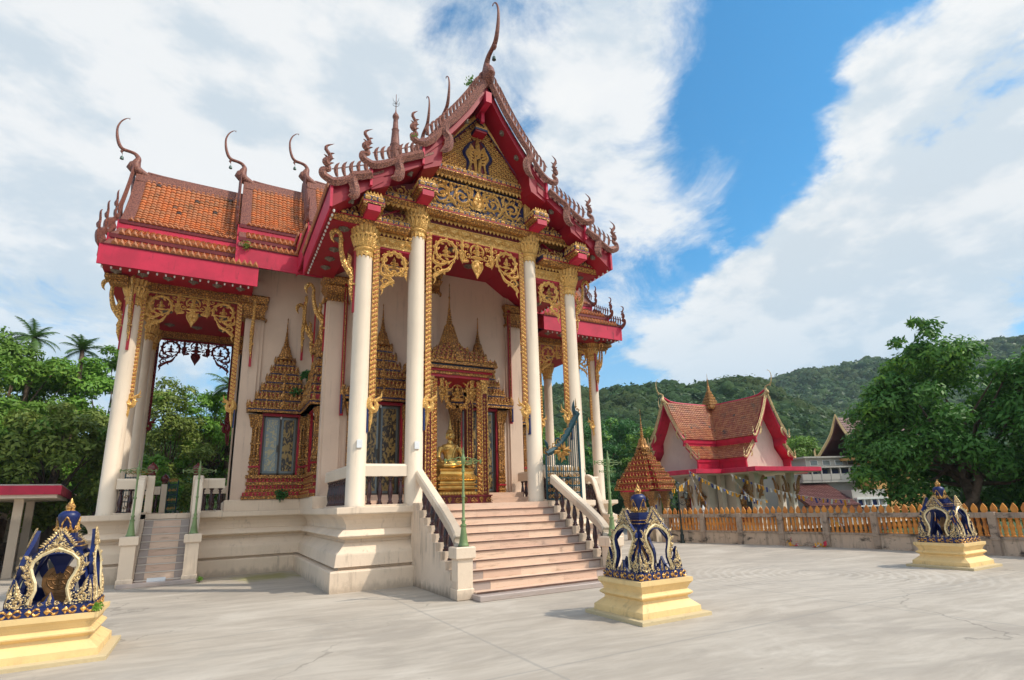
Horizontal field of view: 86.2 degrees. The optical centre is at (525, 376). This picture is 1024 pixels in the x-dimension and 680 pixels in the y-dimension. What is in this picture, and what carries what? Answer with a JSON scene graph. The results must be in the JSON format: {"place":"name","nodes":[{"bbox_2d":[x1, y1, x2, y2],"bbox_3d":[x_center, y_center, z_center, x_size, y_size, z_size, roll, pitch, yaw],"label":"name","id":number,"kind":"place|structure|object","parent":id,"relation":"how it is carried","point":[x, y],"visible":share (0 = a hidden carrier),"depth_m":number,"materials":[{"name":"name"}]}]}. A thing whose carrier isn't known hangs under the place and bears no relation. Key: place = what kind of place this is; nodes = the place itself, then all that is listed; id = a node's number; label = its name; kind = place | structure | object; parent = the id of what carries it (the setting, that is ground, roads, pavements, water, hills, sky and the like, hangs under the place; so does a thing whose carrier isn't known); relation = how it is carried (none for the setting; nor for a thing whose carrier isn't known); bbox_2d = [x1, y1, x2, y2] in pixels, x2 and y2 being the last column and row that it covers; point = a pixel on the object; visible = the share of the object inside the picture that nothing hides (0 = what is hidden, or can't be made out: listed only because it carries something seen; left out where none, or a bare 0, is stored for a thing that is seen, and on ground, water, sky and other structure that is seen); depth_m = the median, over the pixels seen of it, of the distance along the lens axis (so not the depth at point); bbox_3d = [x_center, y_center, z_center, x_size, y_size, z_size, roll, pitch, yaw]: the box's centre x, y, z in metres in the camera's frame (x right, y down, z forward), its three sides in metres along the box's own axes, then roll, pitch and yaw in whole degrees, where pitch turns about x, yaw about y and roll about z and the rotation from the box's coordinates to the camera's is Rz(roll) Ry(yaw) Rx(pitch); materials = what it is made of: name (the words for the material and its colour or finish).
{"place":"outdoors","nodes":[
{"label":"outdoors","id":0,"kind":"place"},
{"bbox_2d":[78,525,87,534],"bbox_3d":[-15.364,5.823,19.379,1.589,1.798,1.976,6,-15,-29],"label":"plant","id":1,"kind":"object","parent":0,"point":[85,531],"visible":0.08,"depth_m":19.25,"materials":[{"name":"green plant"}]},
{"bbox_2d":[0,540,1023,679],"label":"courtyard","id":2,"kind":"structure","parent":0,"point":[779,612],"depth_m":7.46,"materials":[{"name":"concrete"}]},
{"bbox_2d":[0,544,4,556],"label":"bench","id":3,"kind":"object","parent":2,"relation":"on","point":[2,547],"visible":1,"depth_m":19.36,"materials":[{"name":"green"}]},
{"bbox_2d":[0,543,6,566],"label":"bench","id":4,"kind":"object","parent":2,"relation":"on","point":[3,554],"visible":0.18,"depth_m":20.13,"materials":[{"name":"grey"}]},
{"bbox_2d":[0,367,21,400],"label":"broad tree","id":5,"kind":"object","parent":2,"relation":"on","point":[2,391],"visible":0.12,"depth_m":27.32,"materials":[{"name":"green plant"}]},
{"bbox_2d":[0,394,39,483],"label":"broad tree","id":6,"kind":"object","parent":2,"relation":"on","point":[10,403],"visible":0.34,"depth_m":20.91,"materials":[{"name":"green plant"}]},
{"bbox_2d":[0,316,60,542],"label":"palm tree","id":7,"kind":"object","parent":2,"relation":"on","point":[35,333],"visible":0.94,"depth_m":25.77,"materials":[{"name":"green plant"}]},
{"bbox_2d":[0,484,75,578],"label":"open hall","id":8,"kind":"structure","parent":2,"relation":"on","point":[19,496],"depth_m":16.50,"materials":[{"name":"paint"}]},
{"bbox_2d":[0,326,84,483],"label":"broad tree","id":9,"kind":"object","parent":2,"relation":"on","point":[57,380],"visible":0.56,"depth_m":24.84,"materials":[{"name":"green plant"}]},
{"bbox_2d":[0,400,108,565],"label":"broad tree","id":10,"kind":"object","parent":2,"relation":"on","point":[47,464],"visible":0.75,"depth_m":20.60,"materials":[{"name":"green plant"}]},
{"bbox_2d":[0,355,114,493],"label":"broad tree","id":11,"kind":"object","parent":2,"relation":"on","point":[94,373],"visible":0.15,"depth_m":26.55,"materials":[{"name":"green plant"}]},
{"bbox_2d":[0,498,120,673],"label":"boundary shrine","id":12,"kind":"object","parent":2,"relation":"on","point":[54,620],"visible":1,"depth_m":6.72,"materials":[{"name":"beige paint"}]},
{"bbox_2d":[91,602,103,611],"bbox_3d":[-5.392,2.896,6.885,0.161,0.146,0.157,-8,-15,26],"label":"weed","id":13,"kind":"object","parent":12,"relation":"on","point":[97,606],"visible":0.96,"depth_m":6.87,"materials":[{"name":"green plant"}]},
{"bbox_2d":[51,334,105,538],"bbox_3d":[-21.705,3.109,26.092,1.951,10.432,1.880,6,-15,-29],"label":"palm tree","id":14,"kind":"object","parent":2,"relation":"on","point":[82,343],"visible":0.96,"depth_m":26.98,"materials":[{"name":"green plant"}]},
{"bbox_2d":[64,345,156,515],"bbox_3d":[-22.431,3.767,29.282,5.125,11.281,4.965,6,-15,-29],"label":"broad tree","id":15,"kind":"object","parent":2,"relation":"on","point":[112,364],"visible":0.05,"depth_m":30.17,"materials":[{"name":"green plant"}]},
{"bbox_2d":[141,453,184,512],"bbox_3d":[-15.220,5.225,21.635,2.825,4.529,2.989,6,-15,-29],"label":"broad tree","id":16,"kind":"object","parent":2,"relation":"on","point":[160,461],"visible":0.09,"depth_m":21.97,"materials":[{"name":"green plant"}]},
{"bbox_2d":[143,376,220,512],"bbox_3d":[-17.864,4.343,27.153,5.104,8.877,4.472,-2,-13,2],"label":"broad tree","id":17,"kind":"object","parent":2,"relation":"on","point":[172,419],"visible":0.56,"depth_m":26.83,"materials":[{"name":"green plant"}]},
{"bbox_2d":[159,389,231,512],"bbox_3d":[-17.055,4.827,29.052,4.633,8.766,4.531,6,-15,-29],"label":"broad tree","id":18,"kind":"object","parent":2,"relation":"on","point":[207,400],"visible":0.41,"depth_m":28.59,"materials":[{"name":"green plant"}]},
{"bbox_2d":[191,413,229,507],"bbox_3d":[-16.239,5.156,30.998,5.115,8.964,5.366,6,-15,-29],"label":"broad tree","id":19,"kind":"object","parent":2,"relation":"on","point":[218,472],"visible":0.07,"depth_m":29.88,"materials":[{"name":"green plant"}]},
{"bbox_2d":[206,373,235,500],"bbox_3d":[-16.404,4.268,29.654,2.797,9.457,2.544,-7,-14,21],"label":"palm tree","id":20,"kind":"object","parent":2,"relation":"on","point":[221,389],"visible":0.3,"depth_m":29.94,"materials":[{"name":"green plant"}]},
{"bbox_2d":[69,2,625,601],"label":"temple","id":21,"kind":"structure","parent":2,"relation":"on","point":[337,286],"depth_m":15.66,"materials":[{"name":"paint"}]},
{"bbox_2d":[120,470,149,512],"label":"iron gate","id":22,"kind":"structure","parent":21,"relation":"attached to","point":[125,507],"depth_m":15.15,"materials":[{"name":"metal"}]},
{"bbox_2d":[120,461,156,536],"bbox_3d":[-9.789,3.024,13.722,0.802,1.880,0.202,6,-15,-29],"label":"lamp post","id":23,"kind":"object","parent":21,"relation":"on","point":[131,531],"visible":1,"depth_m":13.69,"materials":[{"name":"green paint"}]},
{"bbox_2d":[165,478,178,512],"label":"iron gate","id":24,"kind":"structure","parent":21,"relation":"attached to","point":[173,487],"depth_m":19.24,"materials":[{"name":"metal"}]},
{"bbox_2d":[183,461,216,533],"bbox_3d":[-8.622,3.137,14.370,0.802,1.880,0.202,6,-15,-29],"label":"lamp post","id":25,"kind":"object","parent":21,"relation":"on","point":[193,530],"visible":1,"depth_m":14.34,"materials":[{"name":"green paint"}]},
{"bbox_2d":[240,240,251,250],"bbox_3d":[-8.499,-3.975,16.642,0.346,0.319,0.359,-4,-13,10],"label":"sprouting plant","id":26,"kind":"object","parent":21,"relation":"on","point":[245,245],"visible":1,"depth_m":16.60,"materials":[{"name":"green plant"}]},
{"bbox_2d":[240,318,307,499],"bbox_3d":[-7.677,0.880,17.280,2.064,5.810,0.626,6,-15,-29],"label":"window","id":27,"kind":"structure","parent":21,"relation":"in","point":[279,427],"depth_m":17.04,"materials":[{"name":"gold metal"}]},
{"bbox_2d":[275,488,288,501],"bbox_3d":[-7.406,3.582,16.568,0.458,0.420,0.424,-9,-15,28],"label":"sprouting plant","id":28,"kind":"object","parent":21,"relation":"on","point":[281,494],"visible":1,"depth_m":16.51,"materials":[{"name":"green plant"}]},
{"bbox_2d":[289,387,302,396],"bbox_3d":[-7.302,0.539,17.420,0.469,0.459,0.461,6,-15,-29],"label":"sprouting plant","id":29,"kind":"object","parent":21,"relation":"on","point":[295,391],"visible":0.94,"depth_m":17.34,"materials":[{"name":"green plant"}]},
{"bbox_2d":[300,370,309,381],"bbox_3d":[-6.997,-0.054,17.463,0.433,0.439,0.474,6,-15,-29],"label":"sprouting plant","id":30,"kind":"object","parent":21,"relation":"on","point":[304,374],"visible":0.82,"depth_m":17.41,"materials":[{"name":"green plant"}]},
{"bbox_2d":[298,325,322,497],"bbox_3d":[-6.479,0.709,16.703,0.605,5.810,2.064,6,-15,-29],"label":"window","id":31,"kind":"structure","parent":21,"relation":"in","point":[310,404],"depth_m":16.33,"materials":[{"name":"gold metal"}]},
{"bbox_2d":[344,304,405,494],"bbox_3d":[-4.299,0.541,16.342,2.264,5.840,0.626,6,-15,-29],"label":"door","id":32,"kind":"structure","parent":21,"relation":"in","point":[386,435],"depth_m":16.30,"materials":[{"name":"gold metal"}]},
{"bbox_2d":[401,284,497,503],"bbox_3d":[-2.238,0.344,16.075,2.424,6.636,1.754,6,-15,-29],"label":"shrine","id":33,"kind":"object","parent":21,"relation":"on","point":[456,365],"visible":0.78,"depth_m":15.55,"materials":[{"name":"gold metal"}]},
{"bbox_2d":[437,421,477,495],"bbox_3d":[-2.145,2.256,15.636,1.247,2.240,1.247,6,-15,-29],"label":"buddha statue","id":34,"kind":"object","parent":33,"relation":"on","point":[449,478],"visible":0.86,"depth_m":15.14,"materials":[{"name":"gold metal"}]},
{"bbox_2d":[444,448,480,546],"bbox_3d":[-1.200,2.288,10.559,0.802,1.880,0.202,6,-15,-29],"label":"lamp post","id":35,"kind":"object","parent":21,"relation":"on","point":[463,541],"visible":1,"depth_m":10.51,"materials":[{"name":"green paint"}]},
{"bbox_2d":[464,75,476,85],"bbox_3d":[-1.518,-8.247,15.357,0.408,0.408,0.427,6,-15,-29],"label":"sprouting plant","id":36,"kind":"object","parent":21,"relation":"on","point":[468,82],"visible":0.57,"depth_m":15.31,"materials":[{"name":"green plant"}]},
{"bbox_2d":[445,318,512,492],"bbox_3d":[-1.512,0.811,17.890,2.264,5.840,0.626,6,-15,-29],"label":"door","id":37,"kind":"structure","parent":21,"relation":"in","point":[497,402],"depth_m":17.83,"materials":[{"name":"gold metal"}]},
{"bbox_2d":[522,399,527,488],"bbox_3d":[-0.603,1.566,21.208,2.064,5.810,0.626,6,-15,-29],"label":"window","id":38,"kind":"structure","parent":21,"relation":"in","point":[523,418],"depth_m":21.20,"materials":[{"name":"gold metal"}]},
{"bbox_2d":[543,399,582,499],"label":"iron gate","id":39,"kind":"structure","parent":21,"relation":"attached to","point":[558,446],"depth_m":14.58,"materials":[{"name":"metal"}]},
{"bbox_2d":[599,466,615,513],"bbox_3d":[3.173,4.281,20.920,0.802,1.880,0.202,6,-15,-29],"label":"lamp post","id":40,"kind":"object","parent":21,"relation":"on","point":[611,471],"visible":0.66,"depth_m":20.91,"materials":[{"name":"green paint"}]},
{"bbox_2d":[594,451,621,535],"bbox_3d":[1.893,2.587,12.276,0.802,1.880,0.202,6,-15,-29],"label":"lamp post","id":41,"kind":"object","parent":21,"relation":"on","point":[611,517],"visible":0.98,"depth_m":12.27,"materials":[{"name":"green paint"}]},
{"bbox_2d":[585,484,711,626],"bbox_3d":[1.824,2.670,8.562,1.340,1.970,1.340,6,-15,-29],"label":"boundary shrine","id":42,"kind":"object","parent":2,"relation":"on","point":[641,589],"visible":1,"depth_m":8.16,"materials":[{"name":"beige paint"}]},
{"bbox_2d":[669,481,687,542],"bbox_3d":[6.113,5.316,21.667,0.753,2.420,0.208,-3,-13,7],"label":"street lamp","id":43,"kind":"object","parent":2,"relation":"on","point":[685,493],"visible":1,"depth_m":21.71,"materials":[{"name":"black metal"}]},
{"bbox_2d":[786,539,802,545],"bbox_3d":[9.118,5.584,18.633,0.438,0.326,0.587,6,-15,-29],"label":"fallen cloth","id":44,"kind":"object","parent":2,"relation":"on","point":[790,543],"visible":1,"depth_m":18.52,"materials":[{"name":"orange"}]},
{"bbox_2d":[813,541,826,547],"bbox_3d":[9.572,5.443,17.860,0.454,0.223,0.580,-4,-13,11],"label":"fallen cloth","id":45,"kind":"object","parent":2,"relation":"on","point":[820,544],"visible":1,"depth_m":17.70,"materials":[{"name":"orange"}]},
{"bbox_2d":[660,503,1023,556],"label":"fence","id":46,"kind":"object","parent":2,"relation":"on","point":[998,543],"visible":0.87,"depth_m":17.83,"materials":[{"name":"paint"}]},
{"bbox_2d":[906,479,1002,570],"bbox_3d":[9.742,3.378,12.701,1.340,1.970,1.340,6,-15,-29],"label":"boundary shrine","id":47,"kind":"object","parent":2,"relation":"on","point":[958,546],"visible":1,"depth_m":12.39,"materials":[{"name":"beige paint"}]},
{"bbox_2d":[0,0,1023,433],"label":"sky","id":48,"kind":"structure","parent":0,"point":[782,185],"materials":[{"name":"blue"}]},
{"bbox_2d":[616,519,906,539],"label":"path","id":49,"kind":"structure","parent":0,"point":[625,534],"depth_m":32.25,"materials":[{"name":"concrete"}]},
{"bbox_2d":[542,426,585,464],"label":"broad tree","id":50,"kind":"object","parent":49,"relation":"on","point":[557,435],"visible":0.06,"depth_m":45.65,"materials":[{"name":"green plant"}]},
{"bbox_2d":[543,444,618,499],"bbox_3d":[3.405,7.554,37.188,5.725,5.879,5.675,-3,-13,6],"label":"broad tree","id":51,"kind":"object","parent":49,"relation":"on","point":[589,463],"visible":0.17,"depth_m":35.86,"materials":[{"name":"green plant"}]},
{"bbox_2d":[561,416,638,499],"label":"broad tree","id":52,"kind":"object","parent":49,"relation":"on","point":[619,427],"visible":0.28,"depth_m":43.65,"materials":[{"name":"green plant"}]},
{"bbox_2d":[614,410,675,541],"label":"spired pavilion","id":53,"kind":"structure","parent":49,"relation":"on","point":[648,475],"depth_m":24.50,"materials":[{"name":"orange tile"}]},
{"bbox_2d":[644,480,688,499],"bbox_3d":[6.574,5.183,25.198,3.567,0.971,0.165,9,-17,-38],"label":"bunting","id":54,"kind":"object","parent":53,"relation":"hanging from","point":[681,487],"visible":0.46,"depth_m":25.73,"materials":[{"name":"yellow fabric"}]},
{"bbox_2d":[616,427,677,522],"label":"broad tree","id":55,"kind":"object","parent":49,"relation":"on","point":[649,432],"visible":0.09,"depth_m":42.22,"materials":[{"name":"green plant"}]},
{"bbox_2d":[647,370,821,530],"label":"temple","id":56,"kind":"structure","parent":49,"relation":"on","point":[710,439],"depth_m":30.59,"materials":[{"name":"paint"}]},
{"bbox_2d":[680,485,708,523],"bbox_3d":[9.603,7.021,31.127,0.545,2.550,1.744,6,-15,-29],"label":"window","id":57,"kind":"structure","parent":56,"relation":"in","point":[702,503],"depth_m":31.31,"materials":[{"name":"gold metal"}]},
{"bbox_2d":[689,472,767,502],"bbox_3d":[9.693,5.244,26.180,3.528,1.639,0.147,-3,-13,5],"label":"bunting","id":58,"kind":"object","parent":56,"relation":"hanging from","point":[729,493],"visible":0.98,"depth_m":26.11,"materials":[{"name":"multicoloured fabric"}]},
{"bbox_2d":[689,472,708,510],"bbox_3d":[7.842,5.094,24.795,0.121,1.857,3.114,-3,-13,4],"label":"bunting","id":59,"kind":"object","parent":58,"relation":"attached to","point":[700,494],"visible":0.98,"depth_m":24.29,"materials":[{"name":"multicoloured fabric"}]},
{"bbox_2d":[731,475,761,504],"bbox_3d":[10.749,5.431,26.749,0.098,1.609,2.570,0,-13,-9],"label":"bunting","id":60,"kind":"object","parent":56,"relation":"hanging from","point":[758,502],"visible":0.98,"depth_m":26.27,"materials":[{"name":"multicoloured fabric"}]},
{"bbox_2d":[739,475,763,522],"bbox_3d":[12.510,6.752,30.362,1.744,2.550,0.566,6,-15,-29],"label":"window","id":61,"kind":"structure","parent":56,"relation":"in","point":[744,503],"depth_m":30.14,"materials":[{"name":"gold metal"}]},
{"bbox_2d":[731,474,850,505],"bbox_3d":[12.933,5.494,26.945,5.224,1.780,0.156,-8,-14,23],"label":"bunting","id":62,"kind":"object","parent":56,"relation":"hanging from","point":[795,494],"visible":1,"depth_m":26.73,"materials":[{"name":"multicoloured fabric"}]},
{"bbox_2d":[764,435,821,478],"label":"broad tree","id":63,"kind":"object","parent":49,"relation":"on","point":[800,445],"visible":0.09,"depth_m":42.74,"materials":[{"name":"green plant"}]},
{"bbox_2d":[763,456,859,520],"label":"white house","id":64,"kind":"structure","parent":49,"relation":"on","point":[834,469],"depth_m":37.27,"materials":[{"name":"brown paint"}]},
{"bbox_2d":[809,460,817,465],"bbox_3d":[19.627,5.863,37.253,0.600,0.350,0.080,0,-13,-9],"label":"window","id":65,"kind":"structure","parent":64,"relation":"in","point":[812,462],"depth_m":37.22,"materials":[{"name":"white paint"}]},
{"bbox_2d":[822,460,830,464],"bbox_3d":[20.561,5.868,37.403,0.600,0.350,0.080,0,-13,-9],"label":"window","id":66,"kind":"structure","parent":64,"relation":"in","point":[824,462],"depth_m":37.37,"materials":[{"name":"white paint"}]},
{"bbox_2d":[832,469,838,473],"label":"window","id":67,"kind":"structure","parent":64,"relation":"in","point":[834,471],"depth_m":37.32,"materials":[{"name":"black glass"}]},
{"bbox_2d":[834,460,842,464],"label":"window","id":68,"kind":"structure","parent":64,"relation":"in","point":[837,462],"depth_m":37.52,"materials":[{"name":"white paint"}]},
{"bbox_2d":[784,483,887,531],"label":"house","id":69,"kind":"structure","parent":49,"relation":"on","point":[826,491],"depth_m":34.33,"materials":[{"name":"brown tile"}]},
{"bbox_2d":[872,500,880,508],"bbox_3d":[22.098,8.010,34.445,0.600,0.550,0.060,0,-13,-9],"label":"window","id":70,"kind":"structure","parent":69,"relation":"in","point":[874,501],"depth_m":34.42,"materials":[{"name":"paint"}]},
{"bbox_2d":[814,414,939,526],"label":"gabled hall","id":71,"kind":"structure","parent":49,"relation":"on","point":[839,430],"depth_m":38.86,"materials":[{"name":"white tile"}]},
{"bbox_2d":[849,520,1023,536],"bbox_3d":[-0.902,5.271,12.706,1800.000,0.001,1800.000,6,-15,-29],"label":"ground","id":72,"kind":"structure","parent":0,"point":[1009,531],"depth_m":32.57,"materials":[{"name":"grey plant"}]},
{"bbox_2d":[838,315,1023,535],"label":"broad tree","id":73,"kind":"object","parent":72,"relation":"on","point":[890,407],"visible":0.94,"depth_m":18.54,"materials":[{"name":"green plant"}]},
{"bbox_2d":[961,461,983,511],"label":"tree trunk","id":74,"kind":"object","parent":72,"relation":"on","point":[974,497],"visible":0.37,"depth_m":17.54,"materials":[{"name":"brown plant"}]},
{"bbox_2d":[981,345,1023,454],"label":"broad tree","id":75,"kind":"object","parent":72,"relation":"on","point":[1020,423],"visible":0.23,"depth_m":17.26,"materials":[{"name":"green plant"}]},
{"bbox_3d":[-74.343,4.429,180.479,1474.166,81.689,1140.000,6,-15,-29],"label":"hills","id":76,"kind":"structure","parent":0,"visible":0},
{"bbox_2d":[76,335,1023,516],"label":"forest","id":77,"kind":"object","parent":76,"relation":"on","point":[810,401],"visible":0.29,"depth_m":120.37,"materials":[{"name":"green plant"}]}
]}

